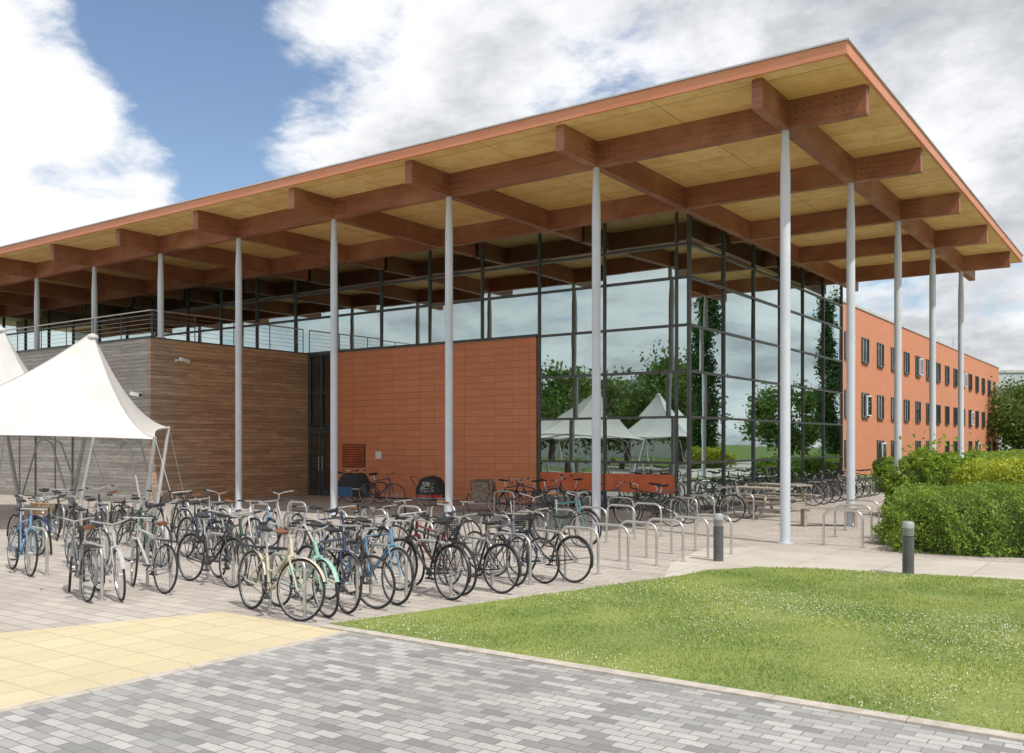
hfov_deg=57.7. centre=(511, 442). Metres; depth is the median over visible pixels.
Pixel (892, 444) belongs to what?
window
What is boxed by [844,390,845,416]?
window
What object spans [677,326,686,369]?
window pane
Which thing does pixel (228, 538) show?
bicycle
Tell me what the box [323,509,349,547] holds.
bike stand
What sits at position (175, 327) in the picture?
window pane
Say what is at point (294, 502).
bike stand
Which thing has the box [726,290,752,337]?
window pane
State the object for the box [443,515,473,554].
bike stand
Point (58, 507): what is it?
bicycle
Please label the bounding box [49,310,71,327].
window pane
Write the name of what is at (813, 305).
window pane
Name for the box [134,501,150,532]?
bike stand
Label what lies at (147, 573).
bike stand
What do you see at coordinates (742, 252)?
window pane
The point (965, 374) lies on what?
window
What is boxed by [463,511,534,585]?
bicycle
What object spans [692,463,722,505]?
window pane
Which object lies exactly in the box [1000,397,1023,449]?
garden tree
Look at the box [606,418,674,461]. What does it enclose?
window pane
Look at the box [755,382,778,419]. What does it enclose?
window pane
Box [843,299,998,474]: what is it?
brick block
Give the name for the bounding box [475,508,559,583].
bicycle
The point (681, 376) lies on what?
window pane
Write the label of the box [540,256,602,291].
window pane
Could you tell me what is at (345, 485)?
bicycle
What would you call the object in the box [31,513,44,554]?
bike stand
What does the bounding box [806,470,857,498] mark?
bicycle
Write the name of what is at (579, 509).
bicycle
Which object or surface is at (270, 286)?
window pane
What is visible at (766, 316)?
window pane
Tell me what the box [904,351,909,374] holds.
window
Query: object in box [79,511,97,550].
bike stand
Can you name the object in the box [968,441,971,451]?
window
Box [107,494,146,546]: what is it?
bicycle
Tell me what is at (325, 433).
door
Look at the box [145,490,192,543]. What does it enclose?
bicycle
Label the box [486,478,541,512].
bicycle
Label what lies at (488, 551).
bicycle
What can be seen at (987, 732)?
kerb
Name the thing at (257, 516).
bike stand
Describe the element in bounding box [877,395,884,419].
window
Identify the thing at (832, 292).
window pane
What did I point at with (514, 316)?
window pane
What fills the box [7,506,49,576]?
bicycle
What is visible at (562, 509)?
bike stand
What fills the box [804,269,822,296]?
window pane
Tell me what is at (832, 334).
window pane
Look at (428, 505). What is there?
bicycle
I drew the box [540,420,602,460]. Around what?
window pane
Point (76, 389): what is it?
tensile canopy
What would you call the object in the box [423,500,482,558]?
bicycle
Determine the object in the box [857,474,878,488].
ground
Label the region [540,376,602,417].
window pane
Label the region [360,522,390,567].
bike stand
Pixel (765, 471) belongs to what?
window pane
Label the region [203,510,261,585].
bicycle
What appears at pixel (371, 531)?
bicycle
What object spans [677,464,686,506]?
window pane
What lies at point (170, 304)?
window pane
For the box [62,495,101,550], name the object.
bicycle
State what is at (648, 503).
bike stand
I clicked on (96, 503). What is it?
bike stand
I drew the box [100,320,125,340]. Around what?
window pane
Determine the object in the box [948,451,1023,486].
yellow hedge
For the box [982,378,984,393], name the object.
window
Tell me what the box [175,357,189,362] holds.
security camera
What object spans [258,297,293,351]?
window pane
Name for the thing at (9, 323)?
window pane
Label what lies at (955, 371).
window
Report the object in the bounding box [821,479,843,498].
bike stand
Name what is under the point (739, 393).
window pane
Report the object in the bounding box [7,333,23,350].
window pane
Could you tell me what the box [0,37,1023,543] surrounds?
building
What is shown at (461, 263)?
window pane
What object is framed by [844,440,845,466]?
window
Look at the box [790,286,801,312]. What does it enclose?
window pane
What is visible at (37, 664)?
tactile paving
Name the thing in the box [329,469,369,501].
bicycle
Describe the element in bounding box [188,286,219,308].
window pane
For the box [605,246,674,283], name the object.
window pane
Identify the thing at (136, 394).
security camera
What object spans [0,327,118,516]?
tensile canopy
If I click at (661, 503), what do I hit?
bicycle
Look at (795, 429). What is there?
window pane
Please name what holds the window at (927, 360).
in the brick block at (874, 385)
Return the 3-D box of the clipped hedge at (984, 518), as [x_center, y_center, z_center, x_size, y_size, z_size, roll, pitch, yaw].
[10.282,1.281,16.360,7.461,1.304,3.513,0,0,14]
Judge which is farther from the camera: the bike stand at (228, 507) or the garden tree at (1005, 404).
the garden tree at (1005, 404)
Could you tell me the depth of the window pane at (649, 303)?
26.04 m
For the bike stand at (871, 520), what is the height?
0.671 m
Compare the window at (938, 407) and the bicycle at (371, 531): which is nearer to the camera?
the bicycle at (371, 531)
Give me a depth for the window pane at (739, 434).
28.12 m
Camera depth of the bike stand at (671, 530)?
15.58 m
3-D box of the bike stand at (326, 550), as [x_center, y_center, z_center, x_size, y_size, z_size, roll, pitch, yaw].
[-1.999,1.560,10.792,0.110,0.671,0.830,0,0,-43]
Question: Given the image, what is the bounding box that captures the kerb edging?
[0,631,350,713]
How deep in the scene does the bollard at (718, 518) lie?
14.82 m
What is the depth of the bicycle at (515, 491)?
23.75 m
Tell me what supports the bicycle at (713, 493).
on the plaza
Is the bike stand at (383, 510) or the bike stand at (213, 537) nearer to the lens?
the bike stand at (213, 537)
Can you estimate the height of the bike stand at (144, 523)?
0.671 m
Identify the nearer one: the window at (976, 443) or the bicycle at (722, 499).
the bicycle at (722, 499)
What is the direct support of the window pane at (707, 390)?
in the building
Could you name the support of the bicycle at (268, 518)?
on the plaza
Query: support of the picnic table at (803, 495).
on the plaza
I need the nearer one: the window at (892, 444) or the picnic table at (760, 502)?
the picnic table at (760, 502)
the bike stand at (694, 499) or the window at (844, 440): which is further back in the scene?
the window at (844, 440)
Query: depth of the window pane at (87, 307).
42.50 m
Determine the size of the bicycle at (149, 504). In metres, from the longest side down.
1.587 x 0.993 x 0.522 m
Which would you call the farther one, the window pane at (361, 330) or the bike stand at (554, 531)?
the window pane at (361, 330)
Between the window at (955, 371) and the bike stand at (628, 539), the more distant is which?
the window at (955, 371)
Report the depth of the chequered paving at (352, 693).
6.44 m
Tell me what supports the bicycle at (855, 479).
on the plaza
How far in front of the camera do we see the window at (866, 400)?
55.27 m
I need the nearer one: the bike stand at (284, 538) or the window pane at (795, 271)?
the bike stand at (284, 538)
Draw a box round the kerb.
[320,624,1023,742]
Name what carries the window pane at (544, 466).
in the building
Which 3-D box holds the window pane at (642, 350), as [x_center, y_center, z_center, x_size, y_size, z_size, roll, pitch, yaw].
[3.579,-2.575,26.061,2.250,1.250,0.004,0,0,35]
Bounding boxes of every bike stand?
[25,526,50,575]
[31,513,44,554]
[50,505,64,538]
[76,541,106,600]
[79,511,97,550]
[86,523,108,569]
[93,502,108,533]
[124,508,144,543]
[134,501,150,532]
[139,519,163,564]
[143,536,174,592]
[171,506,188,543]
[173,499,188,522]
[192,517,217,559]
[204,532,235,584]
[213,505,230,525]
[239,514,262,551]
[250,503,270,534]
[262,528,289,578]
[265,552,307,617]
[282,511,308,551]
[287,501,306,525]
[313,527,341,570]
[318,547,361,610]
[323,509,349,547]
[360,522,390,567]
[361,508,386,542]
[366,543,410,603]
[397,505,421,537]
[402,518,433,562]
[412,539,454,596]
[430,503,455,537]
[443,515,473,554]
[454,535,492,590]
[478,514,511,553]
[489,531,533,584]
[494,490,514,512]
[513,510,547,549]
[527,528,566,579]
[547,508,577,545]
[559,525,601,574]
[567,491,590,518]
[578,506,608,542]
[588,523,631,569]
[604,504,636,539]
[607,496,633,522]
[616,520,659,565]
[631,502,662,536]
[643,518,686,561]
[669,515,710,557]
[670,496,697,526]
[687,494,714,523]
[692,513,733,554]
[727,492,755,520]
[791,483,811,505]
[805,481,828,502]
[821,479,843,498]
[821,509,865,547]
[832,504,872,538]
[842,499,879,531]
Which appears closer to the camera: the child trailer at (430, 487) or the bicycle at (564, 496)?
the bicycle at (564, 496)
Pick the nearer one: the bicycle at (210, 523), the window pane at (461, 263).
the bicycle at (210, 523)
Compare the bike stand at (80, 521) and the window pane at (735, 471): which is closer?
the bike stand at (80, 521)
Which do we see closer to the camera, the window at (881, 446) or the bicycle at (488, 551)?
the bicycle at (488, 551)
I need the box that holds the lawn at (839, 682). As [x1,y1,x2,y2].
[333,567,1023,733]
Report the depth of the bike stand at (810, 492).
28.03 m
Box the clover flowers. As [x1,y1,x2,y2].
[330,566,1023,714]
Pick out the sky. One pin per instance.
(110, 109)
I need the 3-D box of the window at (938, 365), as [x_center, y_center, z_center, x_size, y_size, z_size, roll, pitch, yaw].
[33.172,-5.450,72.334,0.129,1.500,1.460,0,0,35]
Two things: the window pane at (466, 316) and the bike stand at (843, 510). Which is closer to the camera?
the bike stand at (843, 510)
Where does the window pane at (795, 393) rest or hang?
in the building
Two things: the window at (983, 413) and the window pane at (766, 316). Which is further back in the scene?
the window at (983, 413)
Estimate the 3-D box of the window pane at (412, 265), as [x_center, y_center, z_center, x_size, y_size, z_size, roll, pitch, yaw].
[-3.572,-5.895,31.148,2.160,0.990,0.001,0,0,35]
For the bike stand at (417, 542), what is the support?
on the plaza
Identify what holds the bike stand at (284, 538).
on the plaza
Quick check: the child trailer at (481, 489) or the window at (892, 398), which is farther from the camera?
the window at (892, 398)
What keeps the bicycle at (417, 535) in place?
on the plaza
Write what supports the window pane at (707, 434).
in the building
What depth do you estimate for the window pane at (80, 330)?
42.64 m
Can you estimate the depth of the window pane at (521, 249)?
28.64 m
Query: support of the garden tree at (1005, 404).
on the ground at (869, 475)
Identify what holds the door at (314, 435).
in the building
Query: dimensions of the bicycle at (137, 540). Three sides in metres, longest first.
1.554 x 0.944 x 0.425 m
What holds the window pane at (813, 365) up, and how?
in the building
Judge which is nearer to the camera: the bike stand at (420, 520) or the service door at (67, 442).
the bike stand at (420, 520)
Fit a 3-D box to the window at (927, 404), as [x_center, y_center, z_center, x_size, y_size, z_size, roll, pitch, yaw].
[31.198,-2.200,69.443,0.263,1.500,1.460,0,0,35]
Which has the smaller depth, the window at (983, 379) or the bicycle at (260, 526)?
the bicycle at (260, 526)
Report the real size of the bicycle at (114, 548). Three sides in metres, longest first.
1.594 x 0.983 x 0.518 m
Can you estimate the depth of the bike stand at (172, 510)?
17.83 m
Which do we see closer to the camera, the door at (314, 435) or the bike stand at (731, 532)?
the bike stand at (731, 532)
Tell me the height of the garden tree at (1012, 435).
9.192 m
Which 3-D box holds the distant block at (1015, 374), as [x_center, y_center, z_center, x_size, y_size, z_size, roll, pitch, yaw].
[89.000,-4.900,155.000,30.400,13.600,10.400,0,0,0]
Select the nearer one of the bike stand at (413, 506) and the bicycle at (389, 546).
the bicycle at (389, 546)
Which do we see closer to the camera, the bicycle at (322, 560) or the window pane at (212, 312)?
the bicycle at (322, 560)
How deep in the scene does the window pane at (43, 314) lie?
44.69 m
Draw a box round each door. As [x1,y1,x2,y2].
[19,436,35,494]
[55,436,72,497]
[309,430,320,494]
[322,430,329,494]
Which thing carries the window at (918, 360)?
in the brick block at (874, 385)
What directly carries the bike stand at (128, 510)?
on the plaza
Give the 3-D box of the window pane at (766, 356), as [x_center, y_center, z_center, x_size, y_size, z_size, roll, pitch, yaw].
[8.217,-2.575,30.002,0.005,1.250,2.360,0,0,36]
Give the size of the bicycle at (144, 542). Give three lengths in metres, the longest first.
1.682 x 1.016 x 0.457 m
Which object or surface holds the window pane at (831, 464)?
in the building
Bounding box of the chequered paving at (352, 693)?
[0,633,1023,752]
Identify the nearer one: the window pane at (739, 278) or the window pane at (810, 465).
the window pane at (739, 278)
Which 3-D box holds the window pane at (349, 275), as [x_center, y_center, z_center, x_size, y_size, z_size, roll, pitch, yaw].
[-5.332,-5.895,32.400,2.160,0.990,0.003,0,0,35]
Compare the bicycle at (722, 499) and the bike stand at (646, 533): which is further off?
the bicycle at (722, 499)
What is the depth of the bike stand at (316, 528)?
13.62 m
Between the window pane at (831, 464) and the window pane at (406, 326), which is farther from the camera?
the window pane at (831, 464)
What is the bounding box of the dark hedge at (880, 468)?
[870,454,953,491]
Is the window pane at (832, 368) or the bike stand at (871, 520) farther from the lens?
the window pane at (832, 368)
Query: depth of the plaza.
14.36 m
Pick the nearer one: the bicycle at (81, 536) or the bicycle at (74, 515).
the bicycle at (81, 536)
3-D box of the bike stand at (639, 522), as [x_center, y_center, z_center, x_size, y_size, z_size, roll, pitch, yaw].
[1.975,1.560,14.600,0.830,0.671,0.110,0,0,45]
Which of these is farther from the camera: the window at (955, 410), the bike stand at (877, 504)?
the window at (955, 410)
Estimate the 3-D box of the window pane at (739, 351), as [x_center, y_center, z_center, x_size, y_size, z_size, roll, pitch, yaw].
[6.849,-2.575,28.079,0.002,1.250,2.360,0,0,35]
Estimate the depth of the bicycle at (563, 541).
12.80 m
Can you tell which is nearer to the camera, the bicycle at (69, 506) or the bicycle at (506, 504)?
the bicycle at (69, 506)
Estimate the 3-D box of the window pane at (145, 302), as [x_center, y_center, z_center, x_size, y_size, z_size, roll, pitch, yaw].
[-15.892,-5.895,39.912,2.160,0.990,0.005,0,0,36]
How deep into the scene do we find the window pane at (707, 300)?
26.18 m
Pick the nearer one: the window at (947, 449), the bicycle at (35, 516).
the bicycle at (35, 516)
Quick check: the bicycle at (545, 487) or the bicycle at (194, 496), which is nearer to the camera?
the bicycle at (194, 496)
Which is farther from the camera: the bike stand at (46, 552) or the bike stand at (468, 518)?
the bike stand at (468, 518)
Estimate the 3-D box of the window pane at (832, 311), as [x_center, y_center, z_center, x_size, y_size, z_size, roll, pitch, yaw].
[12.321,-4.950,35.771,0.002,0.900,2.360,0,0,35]
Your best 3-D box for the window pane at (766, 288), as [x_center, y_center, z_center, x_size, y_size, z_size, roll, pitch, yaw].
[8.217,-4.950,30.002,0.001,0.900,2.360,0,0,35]
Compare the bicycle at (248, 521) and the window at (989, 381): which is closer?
the bicycle at (248, 521)
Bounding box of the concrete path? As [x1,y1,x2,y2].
[665,545,1023,579]
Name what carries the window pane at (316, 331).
in the building
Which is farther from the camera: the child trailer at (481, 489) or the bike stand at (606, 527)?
the child trailer at (481, 489)
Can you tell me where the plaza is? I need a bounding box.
[0,481,1023,717]
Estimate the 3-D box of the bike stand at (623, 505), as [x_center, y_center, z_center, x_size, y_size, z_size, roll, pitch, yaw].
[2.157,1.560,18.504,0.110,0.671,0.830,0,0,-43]
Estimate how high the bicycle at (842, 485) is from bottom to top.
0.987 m
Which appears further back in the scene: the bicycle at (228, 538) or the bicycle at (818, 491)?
the bicycle at (818, 491)
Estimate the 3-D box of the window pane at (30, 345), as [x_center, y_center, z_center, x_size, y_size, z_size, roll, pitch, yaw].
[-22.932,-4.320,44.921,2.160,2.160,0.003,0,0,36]
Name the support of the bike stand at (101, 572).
on the plaza
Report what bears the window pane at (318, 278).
in the building
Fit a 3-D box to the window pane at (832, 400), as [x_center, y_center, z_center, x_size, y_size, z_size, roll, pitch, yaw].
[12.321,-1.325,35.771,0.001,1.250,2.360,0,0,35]
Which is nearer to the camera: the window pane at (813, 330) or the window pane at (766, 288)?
the window pane at (766, 288)
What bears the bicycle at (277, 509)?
on the plaza
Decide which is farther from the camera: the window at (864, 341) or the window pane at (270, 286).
the window at (864, 341)
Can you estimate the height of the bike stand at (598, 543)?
0.671 m
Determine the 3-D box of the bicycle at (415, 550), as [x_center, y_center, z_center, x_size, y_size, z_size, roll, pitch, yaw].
[-1.067,1.408,11.573,0.577,0.977,1.692,6,-4,-43]
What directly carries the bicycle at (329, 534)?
on the plaza
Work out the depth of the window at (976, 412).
86.44 m
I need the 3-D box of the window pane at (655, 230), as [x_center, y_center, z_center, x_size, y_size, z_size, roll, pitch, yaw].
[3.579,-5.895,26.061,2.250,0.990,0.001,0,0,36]
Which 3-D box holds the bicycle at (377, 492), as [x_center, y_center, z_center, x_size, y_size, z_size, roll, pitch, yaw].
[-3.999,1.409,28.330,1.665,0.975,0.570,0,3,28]
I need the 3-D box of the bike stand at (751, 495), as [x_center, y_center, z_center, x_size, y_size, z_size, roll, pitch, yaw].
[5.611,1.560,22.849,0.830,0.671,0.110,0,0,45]
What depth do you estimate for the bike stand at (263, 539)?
13.46 m
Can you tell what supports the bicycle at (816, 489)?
on the plaza
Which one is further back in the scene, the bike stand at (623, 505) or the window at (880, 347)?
the window at (880, 347)
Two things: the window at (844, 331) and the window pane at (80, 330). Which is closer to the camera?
the window pane at (80, 330)
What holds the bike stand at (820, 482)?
on the plaza
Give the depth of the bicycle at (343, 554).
10.47 m
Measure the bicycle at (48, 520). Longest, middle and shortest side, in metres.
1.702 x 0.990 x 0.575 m
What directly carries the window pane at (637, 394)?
in the building
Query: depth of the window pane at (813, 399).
33.89 m
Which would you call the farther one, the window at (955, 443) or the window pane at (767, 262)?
the window at (955, 443)
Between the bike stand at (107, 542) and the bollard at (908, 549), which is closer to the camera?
the bollard at (908, 549)
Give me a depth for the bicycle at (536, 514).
16.57 m
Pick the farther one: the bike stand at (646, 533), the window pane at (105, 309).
the window pane at (105, 309)
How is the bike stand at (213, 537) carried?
on the plaza
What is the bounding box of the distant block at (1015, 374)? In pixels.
[999,370,1023,450]
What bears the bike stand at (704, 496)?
on the plaza
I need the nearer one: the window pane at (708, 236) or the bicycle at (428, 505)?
the bicycle at (428, 505)
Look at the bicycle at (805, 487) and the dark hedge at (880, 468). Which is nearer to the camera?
the bicycle at (805, 487)
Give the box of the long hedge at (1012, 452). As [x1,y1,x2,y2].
[939,449,1023,460]
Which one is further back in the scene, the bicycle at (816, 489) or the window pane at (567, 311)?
the bicycle at (816, 489)
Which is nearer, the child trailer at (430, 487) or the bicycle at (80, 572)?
the bicycle at (80, 572)
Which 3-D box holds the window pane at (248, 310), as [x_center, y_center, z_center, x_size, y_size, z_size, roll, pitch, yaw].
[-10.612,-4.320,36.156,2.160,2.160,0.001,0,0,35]
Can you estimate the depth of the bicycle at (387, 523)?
14.44 m
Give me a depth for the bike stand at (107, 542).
13.88 m
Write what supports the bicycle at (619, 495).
on the plaza
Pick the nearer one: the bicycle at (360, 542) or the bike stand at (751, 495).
the bicycle at (360, 542)
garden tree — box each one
[985,371,1023,449]
[999,381,1022,440]
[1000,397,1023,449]
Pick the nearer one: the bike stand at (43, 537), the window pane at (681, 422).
the bike stand at (43, 537)
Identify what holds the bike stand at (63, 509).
on the plaza
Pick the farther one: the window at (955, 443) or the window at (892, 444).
the window at (955, 443)
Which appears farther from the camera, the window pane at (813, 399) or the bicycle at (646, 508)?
the window pane at (813, 399)
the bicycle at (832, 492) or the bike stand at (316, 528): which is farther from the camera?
the bicycle at (832, 492)
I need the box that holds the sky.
[0,0,1023,369]
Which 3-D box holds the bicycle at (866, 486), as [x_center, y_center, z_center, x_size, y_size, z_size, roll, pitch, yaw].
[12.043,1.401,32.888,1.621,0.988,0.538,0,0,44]
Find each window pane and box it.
[4,317,23,333]
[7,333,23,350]
[26,311,46,330]
[26,330,46,349]
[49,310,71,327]
[49,327,71,346]
[74,304,90,324]
[74,324,90,343]
[100,304,125,320]
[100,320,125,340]
[127,316,154,337]
[128,295,154,316]
[164,289,185,312]
[164,312,185,339]
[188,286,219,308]
[188,307,219,343]
[222,278,254,304]
[222,303,254,347]
[258,275,293,299]
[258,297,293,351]
[296,266,329,294]
[296,293,329,352]
[338,263,379,288]
[338,286,379,349]
[382,251,427,282]
[382,280,427,345]
[430,273,480,342]
[431,242,480,275]
[483,234,537,268]
[483,265,537,337]
[540,223,602,261]
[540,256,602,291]
[540,287,602,334]
[540,333,602,376]
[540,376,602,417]
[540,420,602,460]
[540,462,602,502]
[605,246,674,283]
[605,279,674,329]
[605,373,674,416]
[606,212,674,252]
[606,327,674,372]
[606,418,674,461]
[606,463,674,505]
[677,211,686,242]
[677,245,686,275]
[677,278,686,323]
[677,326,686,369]
[677,372,686,415]
[677,418,686,461]
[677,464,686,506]
[692,216,722,254]
[692,246,722,285]
[692,279,722,330]
[692,327,722,373]
[692,372,722,416]
[692,418,722,461]
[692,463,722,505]
[726,232,752,266]
[726,260,752,295]
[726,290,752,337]
[726,335,752,378]
[726,377,752,418]
[726,420,752,459]
[726,461,752,498]
[755,246,778,277]
[755,272,778,305]
[755,300,778,344]
[755,342,778,382]
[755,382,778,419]
[755,421,778,458]
[755,460,778,495]
[790,265,801,287]
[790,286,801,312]
[790,312,801,350]
[790,350,801,385]
[790,387,801,421]
[790,423,801,457]
[790,459,801,492]
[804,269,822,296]
[804,292,822,320]
[804,317,822,355]
[804,354,822,388]
[804,389,822,422]
[804,424,822,456]
[804,458,822,491]
[825,284,840,303]
[825,300,839,326]
[825,324,839,359]
[825,359,840,391]
[825,392,839,423]
[825,425,840,455]
[825,458,840,487]
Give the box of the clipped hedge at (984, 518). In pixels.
[870,478,1023,557]
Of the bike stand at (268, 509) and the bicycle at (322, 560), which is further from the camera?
the bike stand at (268, 509)
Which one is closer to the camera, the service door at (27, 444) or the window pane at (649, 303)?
the window pane at (649, 303)
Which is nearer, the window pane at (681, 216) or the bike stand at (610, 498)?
the bike stand at (610, 498)
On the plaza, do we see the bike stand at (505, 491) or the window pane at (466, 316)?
the bike stand at (505, 491)
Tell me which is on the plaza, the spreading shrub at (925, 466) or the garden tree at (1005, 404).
the spreading shrub at (925, 466)
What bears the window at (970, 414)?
in the brick block at (874, 385)
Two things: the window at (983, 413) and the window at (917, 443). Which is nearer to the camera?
the window at (917, 443)
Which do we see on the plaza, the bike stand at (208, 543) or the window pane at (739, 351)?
the bike stand at (208, 543)
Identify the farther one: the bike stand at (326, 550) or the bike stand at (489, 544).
the bike stand at (489, 544)
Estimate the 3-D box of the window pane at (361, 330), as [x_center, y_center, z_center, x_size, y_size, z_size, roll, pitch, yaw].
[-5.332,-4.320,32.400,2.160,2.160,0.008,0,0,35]
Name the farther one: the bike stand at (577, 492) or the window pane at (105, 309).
the window pane at (105, 309)
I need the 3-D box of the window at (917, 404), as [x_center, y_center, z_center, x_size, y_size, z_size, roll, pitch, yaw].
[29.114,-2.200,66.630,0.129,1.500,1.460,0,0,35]
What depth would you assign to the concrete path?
14.68 m
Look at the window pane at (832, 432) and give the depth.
35.78 m
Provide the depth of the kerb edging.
7.54 m
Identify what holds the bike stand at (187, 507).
on the plaza
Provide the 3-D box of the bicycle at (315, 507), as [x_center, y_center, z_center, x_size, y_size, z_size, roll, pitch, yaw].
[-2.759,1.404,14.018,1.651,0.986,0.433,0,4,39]
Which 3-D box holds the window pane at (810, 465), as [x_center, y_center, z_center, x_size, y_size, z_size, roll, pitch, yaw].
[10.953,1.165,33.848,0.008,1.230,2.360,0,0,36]
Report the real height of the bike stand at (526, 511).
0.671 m
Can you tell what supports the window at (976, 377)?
in the brick block at (874, 385)
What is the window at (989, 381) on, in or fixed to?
in the brick block at (874, 385)
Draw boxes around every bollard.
[713,513,723,560]
[902,521,913,573]
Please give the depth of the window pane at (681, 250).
25.31 m
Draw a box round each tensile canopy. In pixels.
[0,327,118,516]
[0,333,186,516]
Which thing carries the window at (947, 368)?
in the brick block at (874, 385)
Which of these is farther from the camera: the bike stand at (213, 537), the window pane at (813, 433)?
the window pane at (813, 433)
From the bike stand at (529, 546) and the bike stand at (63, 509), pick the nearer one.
the bike stand at (529, 546)
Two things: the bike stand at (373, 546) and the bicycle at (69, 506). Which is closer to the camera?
the bike stand at (373, 546)
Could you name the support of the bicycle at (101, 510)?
on the plaza
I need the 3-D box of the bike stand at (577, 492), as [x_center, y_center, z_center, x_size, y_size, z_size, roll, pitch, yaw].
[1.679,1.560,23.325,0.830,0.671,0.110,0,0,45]
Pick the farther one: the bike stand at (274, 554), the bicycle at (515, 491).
the bicycle at (515, 491)
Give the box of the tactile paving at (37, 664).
[0,612,339,707]
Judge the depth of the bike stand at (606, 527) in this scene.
17.65 m
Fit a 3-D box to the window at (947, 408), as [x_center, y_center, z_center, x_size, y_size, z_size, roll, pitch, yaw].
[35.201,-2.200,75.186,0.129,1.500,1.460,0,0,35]
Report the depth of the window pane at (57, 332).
43.75 m
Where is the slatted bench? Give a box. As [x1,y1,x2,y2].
[790,506,867,526]
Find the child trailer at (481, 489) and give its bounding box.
[467,479,498,510]
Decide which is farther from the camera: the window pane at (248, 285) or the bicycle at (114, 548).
the window pane at (248, 285)
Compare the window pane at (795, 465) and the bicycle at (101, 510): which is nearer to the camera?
the bicycle at (101, 510)
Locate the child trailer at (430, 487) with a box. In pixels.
[410,476,468,505]
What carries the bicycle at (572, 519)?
on the plaza
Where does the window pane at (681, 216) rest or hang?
in the building
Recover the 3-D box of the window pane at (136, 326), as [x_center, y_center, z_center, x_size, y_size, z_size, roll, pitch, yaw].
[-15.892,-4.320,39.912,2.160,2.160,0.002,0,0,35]
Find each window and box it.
[844,331,855,358]
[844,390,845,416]
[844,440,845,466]
[861,337,869,363]
[861,392,871,418]
[877,342,884,367]
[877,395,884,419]
[877,440,886,459]
[891,347,893,370]
[891,397,893,420]
[891,440,893,456]
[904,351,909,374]
[904,399,909,421]
[915,355,922,377]
[915,401,920,422]
[915,441,920,452]
[926,359,928,379]
[926,403,928,422]
[936,362,940,382]
[936,404,940,423]
[945,365,949,384]
[945,406,949,424]
[945,441,949,453]
[953,368,957,386]
[953,407,957,425]
[953,441,957,451]
[964,372,966,388]
[968,373,972,390]
[968,410,973,426]
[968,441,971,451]
[975,376,978,392]
[975,411,978,426]
[975,441,980,451]
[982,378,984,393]
[982,412,984,427]
[988,380,990,395]
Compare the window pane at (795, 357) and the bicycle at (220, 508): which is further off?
the window pane at (795, 357)
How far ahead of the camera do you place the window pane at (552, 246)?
27.51 m
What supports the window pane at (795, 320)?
in the building
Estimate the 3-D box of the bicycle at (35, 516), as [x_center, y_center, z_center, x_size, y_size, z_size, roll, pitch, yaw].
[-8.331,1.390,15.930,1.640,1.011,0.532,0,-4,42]
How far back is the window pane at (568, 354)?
27.44 m
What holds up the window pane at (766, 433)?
in the building
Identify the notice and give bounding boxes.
[375,451,381,458]
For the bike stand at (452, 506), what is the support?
on the plaza
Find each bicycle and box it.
[7,494,54,554]
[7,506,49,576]
[28,488,75,539]
[28,494,65,554]
[50,489,83,538]
[51,515,101,601]
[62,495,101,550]
[65,503,110,569]
[86,485,127,535]
[86,516,132,600]
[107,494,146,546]
[116,498,171,566]
[121,514,181,593]
[141,498,181,563]
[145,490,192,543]
[170,489,209,538]
[176,500,232,561]
[176,509,247,587]
[182,497,237,559]
[198,489,231,533]
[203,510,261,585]
[210,499,266,555]
[237,521,326,621]
[242,499,283,550]
[259,521,339,617]
[262,489,305,551]
[277,505,354,573]
[293,503,364,569]
[293,521,370,613]
[315,525,395,608]
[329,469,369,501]
[336,517,414,604]
[337,506,393,567]
[338,470,389,502]
[344,503,411,564]
[358,472,404,504]
[382,515,471,599]
[387,498,454,560]
[395,508,476,595]
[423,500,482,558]
[435,512,521,593]
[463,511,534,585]
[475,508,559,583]
[485,493,547,549]
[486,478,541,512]
[500,477,553,516]
[506,506,593,582]
[532,478,572,514]
[533,492,598,547]
[534,491,601,544]
[544,474,591,513]
[578,481,639,523]
[614,482,688,526]
[634,481,701,523]
[678,480,745,521]
[698,478,756,517]
[770,473,824,505]
[779,472,833,504]
[794,471,842,502]
[797,471,845,501]
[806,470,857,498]
[814,470,863,498]
[820,469,870,497]
[834,468,877,496]
[842,469,882,495]
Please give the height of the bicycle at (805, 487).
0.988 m
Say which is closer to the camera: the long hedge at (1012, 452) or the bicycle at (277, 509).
the bicycle at (277, 509)
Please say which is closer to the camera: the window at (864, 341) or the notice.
the notice
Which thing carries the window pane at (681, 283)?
in the building
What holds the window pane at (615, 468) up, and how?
in the building
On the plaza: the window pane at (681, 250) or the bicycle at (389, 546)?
the bicycle at (389, 546)
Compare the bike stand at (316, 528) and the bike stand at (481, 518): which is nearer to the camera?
the bike stand at (316, 528)
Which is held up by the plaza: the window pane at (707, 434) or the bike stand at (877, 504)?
the bike stand at (877, 504)
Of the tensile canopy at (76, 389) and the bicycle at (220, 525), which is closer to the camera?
the bicycle at (220, 525)
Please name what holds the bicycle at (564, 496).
on the plaza
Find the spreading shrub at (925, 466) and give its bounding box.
[880,432,992,513]
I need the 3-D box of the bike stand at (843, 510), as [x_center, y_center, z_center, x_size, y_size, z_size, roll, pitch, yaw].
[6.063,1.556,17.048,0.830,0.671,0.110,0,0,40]
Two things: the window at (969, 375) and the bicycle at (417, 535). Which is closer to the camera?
the bicycle at (417, 535)
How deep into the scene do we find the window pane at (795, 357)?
32.28 m
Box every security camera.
[130,391,141,396]
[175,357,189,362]
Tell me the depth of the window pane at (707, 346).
26.19 m
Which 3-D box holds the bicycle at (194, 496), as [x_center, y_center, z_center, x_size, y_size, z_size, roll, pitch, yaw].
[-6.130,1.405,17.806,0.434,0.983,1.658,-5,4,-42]
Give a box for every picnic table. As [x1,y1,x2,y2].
[708,485,802,519]
[739,482,820,511]

